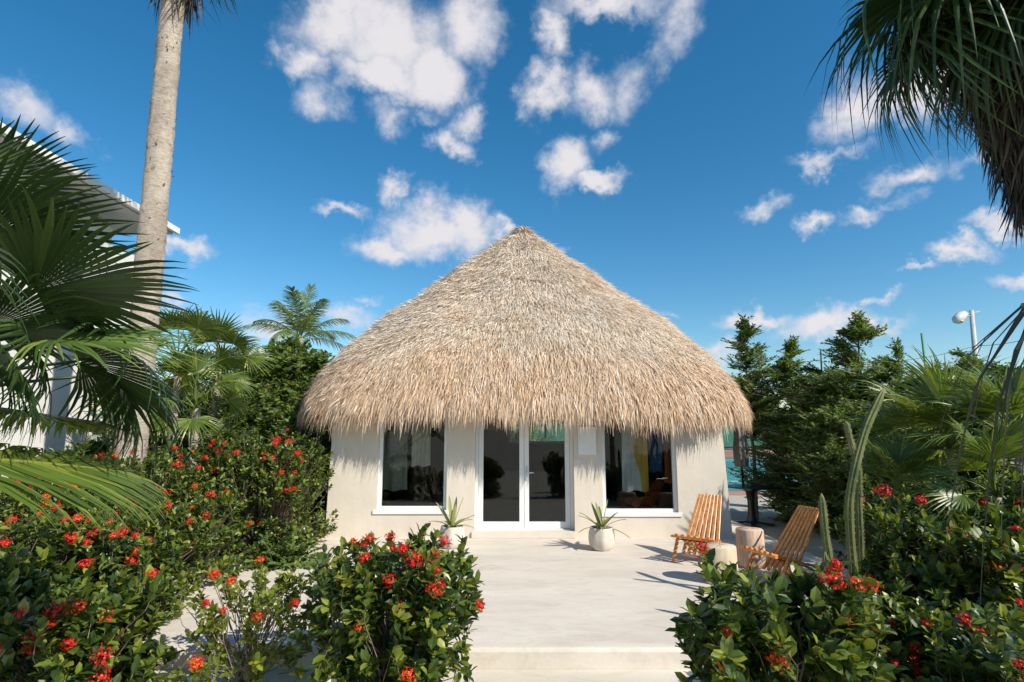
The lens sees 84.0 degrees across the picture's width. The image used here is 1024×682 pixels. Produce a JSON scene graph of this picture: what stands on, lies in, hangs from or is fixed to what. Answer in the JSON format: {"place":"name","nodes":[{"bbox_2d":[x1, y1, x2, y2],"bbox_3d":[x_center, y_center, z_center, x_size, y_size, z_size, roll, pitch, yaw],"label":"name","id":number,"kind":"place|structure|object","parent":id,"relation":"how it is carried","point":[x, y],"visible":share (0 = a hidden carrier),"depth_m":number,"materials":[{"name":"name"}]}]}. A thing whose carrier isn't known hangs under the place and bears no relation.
{"place":"outdoors","nodes":[
{"label":"outdoors","id":0,"kind":"place"},
{"bbox_2d":[0,123,179,503],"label":"white building","id":1,"kind":"structure","parent":0,"point":[127,211],"depth_m":10.24,"materials":[{"name":"paint"}]},
{"bbox_2d":[115,448,864,672],"bbox_3d":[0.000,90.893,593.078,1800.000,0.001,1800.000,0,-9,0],"label":"ground","id":2,"kind":"structure","parent":0,"point":[738,508],"depth_m":11.08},
{"bbox_2d":[36,439,113,498],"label":"leafy tree","id":3,"kind":"object","parent":2,"relation":"on","point":[92,448],"visible":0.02,"depth_m":8.48,"materials":[{"name":"green plant"}]},
{"bbox_2d":[0,564,185,681],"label":"flowering shrub","id":4,"kind":"object","parent":2,"relation":"on","point":[76,631],"visible":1,"depth_m":3.67,"materials":[{"name":"green plant"}]},
{"bbox_2d":[85,352,210,444],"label":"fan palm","id":5,"kind":"object","parent":2,"relation":"on","point":[166,370],"visible":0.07,"depth_m":10.65,"materials":[{"name":"green plant"}]},
{"bbox_2d":[100,474,259,600],"bbox_3d":[-3.850,2.225,6.495,1.646,1.391,1.923,0,-9,0],"label":"flowering shrub","id":6,"kind":"object","parent":2,"relation":"on","point":[213,505],"visible":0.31,"depth_m":6.38,"materials":[{"name":"green plant"}]},
{"bbox_2d":[155,348,255,458],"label":"leafy tree","id":7,"kind":"object","parent":2,"relation":"on","point":[201,393],"visible":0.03,"depth_m":13.76,"materials":[{"name":"green plant"}]},
{"bbox_2d":[192,345,274,411],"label":"leafy tree","id":8,"kind":"object","parent":2,"relation":"on","point":[239,350],"visible":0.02,"depth_m":14.43,"materials":[{"name":"green plant"}]},
{"bbox_2d":[167,555,314,681],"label":"flowering shrub","id":9,"kind":"object","parent":2,"relation":"on","point":[271,598],"visible":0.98,"depth_m":4.06,"materials":[{"name":"green plant"}]},
{"bbox_2d":[183,423,338,555],"bbox_3d":[-3.535,2.151,8.043,1.874,1.974,1.938,0,-9,0],"label":"flowering shrub","id":10,"kind":"object","parent":2,"relation":"on","point":[281,483],"visible":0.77,"depth_m":7.72,"materials":[{"name":"green plant"}]},
{"bbox_2d":[232,531,324,571],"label":"leafy ground plant","id":11,"kind":"object","parent":2,"relation":"on","point":[280,556],"visible":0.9,"depth_m":7.12,"materials":[{"name":"green plant"}]},
{"bbox_2d":[254,418,331,528],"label":"leafy tree","id":12,"kind":"object","parent":2,"relation":"on","point":[293,427],"visible":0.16,"depth_m":9.92,"materials":[{"name":"green plant"}]},
{"bbox_2d":[236,284,357,352],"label":"coconut palm","id":13,"kind":"object","parent":2,"relation":"on","point":[299,325],"visible":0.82,"depth_m":22.10,"materials":[{"name":"green plant"}]},
{"bbox_2d":[287,523,484,681],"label":"flowering shrub","id":14,"kind":"object","parent":2,"relation":"on","point":[405,640],"visible":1,"depth_m":3.73,"materials":[{"name":"green plant"}]},
{"bbox_2d":[116,669,768,681],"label":"walkway","id":15,"kind":"structure","parent":2,"relation":"on","point":[573,675],"depth_m":4.40,"materials":[{"name":"concrete"}]},
{"bbox_2d":[932,303,1023,607],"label":"fan palm","id":16,"kind":"object","parent":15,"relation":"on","point":[1018,318],"visible":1,"depth_m":1.74,"materials":[{"name":"green plant"}]},
{"bbox_2d":[510,421,553,440],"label":"tree","id":17,"kind":"object","parent":2,"relation":"on","point":[514,437],"visible":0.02,"depth_m":41.34,"materials":[{"name":"green plant"}]},
{"bbox_2d":[511,422,771,446],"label":"court windscreen","id":18,"kind":"object","parent":2,"relation":"on","point":[548,431],"visible":0.02,"depth_m":46.94,"materials":[{"name":"teal fabric"}]},
{"bbox_2d":[724,450,773,494],"bbox_3d":[28.000,6.587,31.067,64.000,0.001,30.600,0,-9,0],"label":"court surround","id":19,"kind":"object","parent":2,"relation":"on","point":[734,492],"depth_m":16.82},
{"bbox_2d":[725,457,808,490],"bbox_3d":[28.000,5.842,26.122,56.000,0.001,18.600,0,-9,0],"label":"tennis court","id":20,"kind":"object","parent":19,"relation":"in","point":[732,479],"depth_m":23.20,"materials":[{"name":"teal"}]},
{"bbox_2d":[724,446,773,465],"bbox_3d":[13.000,5.291,26.003,23.095,1.070,0.100,0,-9,0],"label":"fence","id":21,"kind":"object","parent":20,"relation":"on","point":[732,452],"visible":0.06,"depth_m":26.03,"materials":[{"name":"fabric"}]},
{"bbox_2d":[920,333,926,369],"bbox_3d":[17.553,2.558,23.889,0.161,5.849,0.124,-4,-9,22],"label":"court mast","id":22,"kind":"object","parent":20,"relation":"on","point":[922,342],"visible":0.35,"depth_m":24.21,"materials":[{"name":"green metal"}]},
{"bbox_2d":[952,310,979,358],"bbox_3d":[20.985,2.148,25.874,1.585,7.258,0.440,3,-9,-20],"label":"flood light pole","id":23,"kind":"object","parent":20,"relation":"on","point":[959,317],"visible":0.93,"depth_m":26.22,"materials":[{"name":"metal"}]},
{"bbox_2d":[901,341,1017,360],"bbox_3d":[19.691,0.436,25.505,6.543,1.133,1.615,-1,-9,9],"label":"overhead cable","id":24,"kind":"object","parent":23,"relation":"attached to","point":[962,349],"visible":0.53,"depth_m":25.60,"materials":[{"name":"black metal"}]},
{"bbox_2d":[720,313,789,519],"bbox_3d":[5.158,1.538,12.150,1.459,4.385,1.608,-3,-9,18],"label":"conical tree","id":25,"kind":"object","parent":2,"relation":"on","point":[748,384],"visible":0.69,"depth_m":12.06,"materials":[{"name":"green plant"}]},
{"bbox_2d":[728,483,782,526],"bbox_3d":[4.696,3.229,11.171,0.840,0.743,0.840,4,-9,-24],"label":"pedestal table","id":26,"kind":"object","parent":2,"relation":"on","point":[750,490],"visible":0.84,"depth_m":11.10,"materials":[{"name":"black metal"}]},
{"bbox_2d":[733,424,748,485],"bbox_3d":[4.573,2.123,11.356,0.294,1.500,0.293,0,-9,0],"label":"parasol","id":27,"kind":"object","parent":26,"relation":"on","point":[740,452],"visible":0.74,"depth_m":11.27,"materials":[{"name":"grey fabric"}]},
{"bbox_2d":[762,397,788,410],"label":"tree","id":28,"kind":"object","parent":2,"relation":"on","point":[772,404],"depth_m":51.32,"materials":[{"name":"green plant"}]},
{"bbox_2d":[665,539,902,681],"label":"flowering shrub","id":29,"kind":"object","parent":2,"relation":"on","point":[742,637],"visible":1,"depth_m":2.78,"materials":[{"name":"green plant"}]},
{"bbox_2d":[726,335,846,522],"bbox_3d":[5.911,1.811,11.754,2.928,3.955,2.954,0,-9,0],"label":"conical tree","id":30,"kind":"object","parent":2,"relation":"on","point":[790,347],"visible":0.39,"depth_m":11.68,"materials":[{"name":"green plant"}]},
{"bbox_2d":[743,350,885,516],"bbox_3d":[6.218,1.902,11.078,3.355,3.567,2.824,0,-9,0],"label":"conical tree","id":31,"kind":"object","parent":2,"relation":"on","point":[798,401],"visible":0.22,"depth_m":11.09,"materials":[{"name":"green plant"}]},
{"bbox_2d":[817,493,832,570],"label":"columnar cactus","id":32,"kind":"object","parent":2,"relation":"on","point":[824,532],"visible":0.27,"depth_m":4.71,"materials":[{"name":"green plant"}]},
{"bbox_2d":[765,402,898,538],"bbox_3d":[5.924,2.300,10.073,2.215,2.457,2.205,6,-10,-33],"label":"dark bush","id":33,"kind":"object","parent":2,"relation":"on","point":[832,443],"visible":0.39,"depth_m":9.95,"materials":[{"name":"green plant"}]},
{"bbox_2d":[843,387,884,581],"bbox_3d":[3.393,1.590,5.409,0.550,2.305,0.187,0,-9,0],"label":"columnar cactus","id":34,"kind":"object","parent":2,"relation":"on","point":[854,483],"visible":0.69,"depth_m":5.42,"materials":[{"name":"green plant"}]},
{"bbox_2d":[764,309,975,527],"bbox_3d":[6.655,1.518,10.747,3.439,4.298,3.443,-7,-11,39],"label":"conical tree","id":35,"kind":"object","parent":2,"relation":"on","point":[857,333],"visible":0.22,"depth_m":10.68,"materials":[{"name":"green plant"}]},
{"bbox_2d":[834,337,968,489],"bbox_3d":[7.236,1.750,10.394,3.079,3.659,2.811,5,-10,-30],"label":"conical tree","id":36,"kind":"object","parent":2,"relation":"on","point":[892,363],"visible":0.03,"depth_m":10.41,"materials":[{"name":"green plant"}]},
{"bbox_2d":[787,566,1023,681],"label":"flowering shrub","id":37,"kind":"object","parent":2,"relation":"on","point":[886,628],"visible":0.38,"depth_m":3.40,"materials":[{"name":"green plant"}]},
{"bbox_2d":[806,0,1023,247],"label":"tall fan palm","id":38,"kind":"object","parent":2,"relation":"on","point":[973,50],"visible":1,"depth_m":11.07,"materials":[{"name":"green plant"}]},
{"bbox_2d":[826,401,1008,533],"bbox_3d":[6.271,2.103,8.903,2.217,2.449,2.655,4,-9,-24],"label":"dark bush","id":39,"kind":"object","parent":2,"relation":"on","point":[898,431],"visible":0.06,"depth_m":8.61,"materials":[{"name":"green plant"}]},
{"bbox_2d":[882,359,967,475],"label":"conical tree","id":40,"kind":"object","parent":2,"relation":"on","point":[936,371],"visible":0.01,"depth_m":10.62,"materials":[{"name":"green plant"}]},
{"bbox_2d":[829,473,1023,597],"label":"flowering shrub","id":41,"kind":"object","parent":2,"relation":"on","point":[903,499],"visible":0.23,"depth_m":5.83,"materials":[{"name":"green plant"}]},
{"bbox_2d":[858,470,1023,622],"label":"flowering shrub","id":42,"kind":"object","parent":2,"relation":"on","point":[955,572],"visible":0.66,"depth_m":4.13,"materials":[{"name":"green plant"}]},
{"bbox_2d":[893,588,1023,681],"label":"flowering shrub","id":43,"kind":"object","parent":2,"relation":"on","point":[973,657],"visible":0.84,"depth_m":3.11,"materials":[{"name":"green plant"}]},
{"bbox_2d":[929,347,1011,492],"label":"conical tree","id":44,"kind":"object","parent":2,"relation":"on","point":[958,352],"visible":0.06,"depth_m":9.77,"materials":[{"name":"green plant"}]},
{"bbox_2d":[936,361,1017,488],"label":"conical tree","id":45,"kind":"object","parent":2,"relation":"on","point":[995,366],"visible":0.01,"depth_m":9.59,"materials":[{"name":"green plant"}]},
{"bbox_2d":[944,414,1022,500],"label":"dark bush","id":46,"kind":"object","parent":2,"relation":"on","point":[1010,473],"visible":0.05,"depth_m":8.49,"materials":[{"name":"green plant"}]},
{"label":"flower bed","id":47,"kind":"structure","parent":2,"relation":"on","visible":0},
{"bbox_2d":[839,478,939,558],"bbox_3d":[5.255,2.496,7.663,1.584,1.379,1.401,0,-9,0],"label":"dark bush","id":48,"kind":"object","parent":47,"relation":"on","point":[900,486],"depth_m":7.67,"materials":[{"name":"green plant"}]},
{"bbox_2d":[834,429,960,510],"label":"fan palm","id":49,"kind":"object","parent":47,"relation":"on","point":[900,455],"visible":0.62,"depth_m":6.82,"materials":[{"name":"green plant"}]},
{"bbox_2d":[838,343,1021,507],"bbox_3d":[5.795,1.530,7.536,2.632,3.030,2.510,0,-9,0],"label":"fan palm","id":50,"kind":"object","parent":47,"relation":"on","point":[926,382],"visible":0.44,"depth_m":7.59,"materials":[{"name":"green plant"}]},
{"bbox_2d":[879,359,1023,495],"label":"fan palm","id":51,"kind":"object","parent":47,"relation":"on","point":[989,393],"visible":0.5,"depth_m":6.63,"materials":[{"name":"green plant"}]},
{"bbox_2d":[909,411,1023,521],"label":"fan palm","id":52,"kind":"object","parent":47,"relation":"on","point":[977,458],"visible":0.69,"depth_m":5.35,"materials":[{"name":"green plant"}]},
{"bbox_2d":[982,476,1023,524],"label":"flowering shrub","id":53,"kind":"object","parent":47,"relation":"on","point":[1008,495],"visible":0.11,"depth_m":5.54,"materials":[{"name":"green plant"}]},
{"bbox_2d":[143,516,848,668],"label":"patio","id":54,"kind":"structure","parent":0,"point":[565,603],"depth_m":5.68,"materials":[{"name":"concrete"}]},
{"bbox_2d":[429,496,474,548],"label":"potted yucca","id":55,"kind":"object","parent":54,"relation":"on","point":[451,528],"visible":0.92,"depth_m":8.27,"materials":[{"name":"ceramic"}]},
{"bbox_2d":[294,226,754,537],"bbox_3d":[0.215,0.494,12.164,8.591,6.132,6.919,0,-9,0],"label":"thatched hut","id":56,"kind":"object","parent":54,"relation":"on","point":[470,360],"visible":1,"depth_m":9.25,"materials":[{"name":"beige plant"}]},
{"bbox_2d":[372,412,447,513],"bbox_3d":[-1.620,1.948,9.242,1.200,1.650,0.142,0,-9,0],"label":"window","id":57,"kind":"structure","parent":56,"relation":"in","point":[381,509],"depth_m":9.16,"materials":[{"name":"white plastic"}]},
{"bbox_2d":[411,418,430,466],"bbox_3d":[-1.548,1.685,9.725,0.317,0.912,0.079,0,-9,0],"label":"hanging shift","id":58,"kind":"object","parent":56,"relation":"hanging from","point":[421,439],"visible":0.89,"depth_m":9.71,"materials":[{"name":"beige fabric"}]},
{"bbox_2d":[478,412,523,527],"bbox_3d":[-0.174,2.089,9.366,0.743,1.904,0.045,0,-9,0],"label":"door","id":59,"kind":"structure","parent":56,"relation":"in","point":[481,524],"depth_m":9.30,"materials":[{"name":"white plastic"}]},
{"bbox_2d":[508,415,563,442],"bbox_3d":[0.700,2.264,14.656,1.600,0.730,0.060,0,-9,0],"label":"window","id":60,"kind":"structure","parent":56,"relation":"in","point":[509,441],"depth_m":14.58,"materials":[{"name":"white glass"}]},
{"bbox_2d":[524,414,569,527],"bbox_3d":[0.574,2.084,9.339,0.743,1.904,0.101,0,-9,0],"label":"door","id":61,"kind":"structure","parent":56,"relation":"in","point":[527,524],"depth_m":9.29,"materials":[{"name":"white plastic"}]},
{"bbox_2d":[578,426,596,453],"bbox_3d":[1.220,1.612,9.227,0.300,0.450,0.028,0,-9,0],"label":"sign","id":62,"kind":"object","parent":56,"relation":"attached to","point":[587,442],"depth_m":9.21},
{"bbox_2d":[612,494,650,507],"bbox_3d":[2.135,2.996,10.168,0.560,0.439,0.411,4,-9,-23],"label":"folding stool","id":63,"kind":"object","parent":56,"relation":"on","point":[634,497],"visible":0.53,"depth_m":10.12,"materials":[{"name":"brown wood"}]},
{"bbox_2d":[601,414,681,516],"bbox_3d":[2.070,1.967,9.239,1.280,1.690,0.142,0,-9,0],"label":"window","id":64,"kind":"structure","parent":56,"relation":"in","point":[622,512],"depth_m":9.15,"materials":[{"name":"white plastic"}]},
{"bbox_2d":[631,489,671,507],"bbox_3d":[2.604,3.034,10.567,0.616,0.482,0.449,4,-9,-23],"label":"folding stool","id":65,"kind":"object","parent":56,"relation":"on","point":[653,491],"visible":0.66,"depth_m":10.48,"materials":[{"name":"brown wood"}]},
{"bbox_2d":[579,499,629,550],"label":"potted yucca","id":66,"kind":"object","parent":54,"relation":"on","point":[601,536],"visible":1,"depth_m":8.08,"materials":[{"name":"ceramic"}]},
{"bbox_2d":[671,494,721,562],"bbox_3d":[2.542,2.506,7.592,0.580,0.820,0.839,-6,-11,37],"label":"stick chair","id":67,"kind":"object","parent":54,"relation":"on","point":[691,539],"visible":0.77,"depth_m":7.67,"materials":[{"name":"brown wood"}]},
{"bbox_2d":[702,542,737,584],"bbox_3d":[2.377,2.542,6.505,0.392,0.402,0.375,0,-9,0],"label":"log stool","id":68,"kind":"object","parent":54,"relation":"on","point":[726,553],"visible":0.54,"depth_m":6.37,"materials":[{"name":"beige wood"}]},
{"bbox_2d":[735,526,765,569],"bbox_3d":[3.025,2.619,7.223,0.344,0.462,0.342,0,-9,0],"label":"log stool","id":69,"kind":"object","parent":54,"relation":"on","point":[752,537],"visible":0.85,"depth_m":7.10,"materials":[{"name":"beige wood"}]},
{"bbox_2d":[740,505,818,576],"bbox_3d":[3.175,2.355,6.585,0.839,0.820,0.580,3,-9,-18],"label":"stick chair","id":70,"kind":"object","parent":54,"relation":"on","point":[802,520],"visible":0.79,"depth_m":6.61,"materials":[{"name":"brown wood"}]},
{"bbox_2d":[0,0,1023,409],"label":"sky","id":71,"kind":"structure","parent":0,"point":[358,151],"materials":[{"name":"blue"}]},
{"label":"lawn soil","id":72,"kind":"structure","parent":0,"visible":0},
{"bbox_2d":[0,513,110,602],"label":"flowering shrub","id":73,"kind":"object","parent":72,"relation":"on","point":[19,561],"visible":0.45,"depth_m":4.45,"materials":[{"name":"green plant"}]},
{"bbox_2d":[0,437,168,538],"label":"flowering shrub","id":74,"kind":"object","parent":72,"relation":"on","point":[11,506],"visible":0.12,"depth_m":5.70,"materials":[{"name":"green plant"}]},
{"bbox_2d":[0,407,172,533],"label":"coconut palm","id":75,"kind":"object","parent":72,"relation":"on","point":[105,481],"visible":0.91,"depth_m":2.72,"materials":[{"name":"green plant"}]},
{"bbox_2d":[0,114,209,478],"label":"fan palm","id":76,"kind":"object","parent":72,"relation":"on","point":[37,247],"visible":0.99,"depth_m":2.68,"materials":[{"name":"green plant"}]},
{"bbox_2d":[0,491,225,609],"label":"flowering shrub","id":77,"kind":"object","parent":72,"relation":"on","point":[31,530],"visible":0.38,"depth_m":5.05,"materials":[{"name":"green plant"}]},
{"bbox_2d":[34,526,198,642],"bbox_3d":[-3.534,2.155,4.848,1.383,1.025,1.353,0,-9,0],"label":"flowering shrub","id":78,"kind":"object","parent":72,"relation":"on","point":[102,581],"visible":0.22,"depth_m":4.78,"materials":[{"name":"green plant"}]},
{"bbox_3d":[-1.675,2.130,9.701,1.680,1.995,0.400,0,-9,0],"label":"clothes rail","id":79,"kind":"object","parent":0,"visible":0},
{"bbox_2d":[382,417,407,490],"bbox_3d":[-2.044,1.890,9.732,0.538,1.316,0.078,0,-9,0],"label":"hanging dress","id":80,"kind":"object","parent":79,"relation":"hanging from","point":[395,464],"visible":0.73,"depth_m":9.71,"materials":[{"name":"fabric"}]},
{"bbox_3d":[2.250,2.130,9.701,1.530,1.995,0.400,0,-9,0],"label":"clothes rail","id":81,"kind":"object","parent":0,"visible":0},
{"bbox_2d":[621,417,648,491],"bbox_3d":[2.086,1.884,9.673,0.447,1.321,0.079,0,-9,0],"label":"hanging dress","id":82,"kind":"object","parent":81,"relation":"hanging from","point":[634,463],"visible":0.82,"depth_m":9.65,"materials":[{"name":"white fabric"}]},
{"bbox_2d":[648,420,662,472],"bbox_3d":[2.470,1.748,9.800,0.225,1.013,0.070,-1,-9,5],"label":"hanging garment","id":83,"kind":"object","parent":81,"relation":"hanging from","point":[655,456],"visible":0.79,"depth_m":9.78,"materials":[{"name":"blue fabric"}]},
{"bbox_2d":[663,421,671,483],"bbox_3d":[2.712,1.842,9.791,0.209,1.203,0.079,0,-9,0],"label":"hanging garment","id":84,"kind":"object","parent":81,"relation":"hanging from","point":[667,462],"visible":0.48,"depth_m":9.77,"materials":[{"name":"orange fabric"}]},
{"label":"flower bed","id":85,"kind":"structure","parent":0,"visible":0},
{"bbox_2d":[90,433,174,470],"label":"leafy tree","id":86,"kind":"object","parent":85,"relation":"on","point":[108,444],"depth_m":8.78,"materials":[{"name":"green plant"}]},
{"bbox_2d":[88,390,210,478],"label":"leafy tree","id":87,"kind":"object","parent":85,"relation":"on","point":[160,443],"visible":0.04,"depth_m":10.08,"materials":[{"name":"green plant"}]},
{"bbox_2d":[68,431,244,567],"bbox_3d":[-4.564,2.103,7.297,1.986,1.871,2.063,0,-9,0],"label":"flowering shrub","id":88,"kind":"object","parent":85,"relation":"on","point":[175,479],"visible":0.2,"depth_m":6.93,"materials":[{"name":"green plant"}]},
{"bbox_2d":[114,0,241,470],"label":"tall fan palm","id":89,"kind":"object","parent":85,"relation":"on","point":[159,153],"visible":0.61,"depth_m":8.40,"materials":[{"name":"beige plant"}]},
{"bbox_2d":[113,302,251,461],"bbox_3d":[-5.616,1.307,9.182,2.275,3.959,2.008,-5,-10,28],"label":"fan palm","id":90,"kind":"object","parent":85,"relation":"on","point":[200,323],"visible":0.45,"depth_m":9.38,"materials":[{"name":"green plant"}]},
{"bbox_2d":[149,340,251,466],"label":"fan palm","id":91,"kind":"object","parent":85,"relation":"on","point":[235,403],"visible":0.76,"depth_m":8.81,"materials":[{"name":"green plant"}]},
{"bbox_2d":[167,306,276,418],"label":"fan palm","id":92,"kind":"object","parent":85,"relation":"on","point":[241,343],"visible":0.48,"depth_m":10.16,"materials":[{"name":"green plant"}]},
{"bbox_2d":[155,392,288,512],"bbox_3d":[-4.834,2.185,9.815,2.655,2.680,2.934,0,-9,0],"label":"leafy tree","id":93,"kind":"object","parent":85,"relation":"on","point":[255,416],"visible":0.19,"depth_m":9.62,"materials":[{"name":"green plant"}]},
{"bbox_2d":[221,332,335,450],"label":"tree","id":94,"kind":"object","parent":85,"relation":"on","point":[292,374],"visible":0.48,"depth_m":10.96,"materials":[{"name":"green plant"}]}
]}

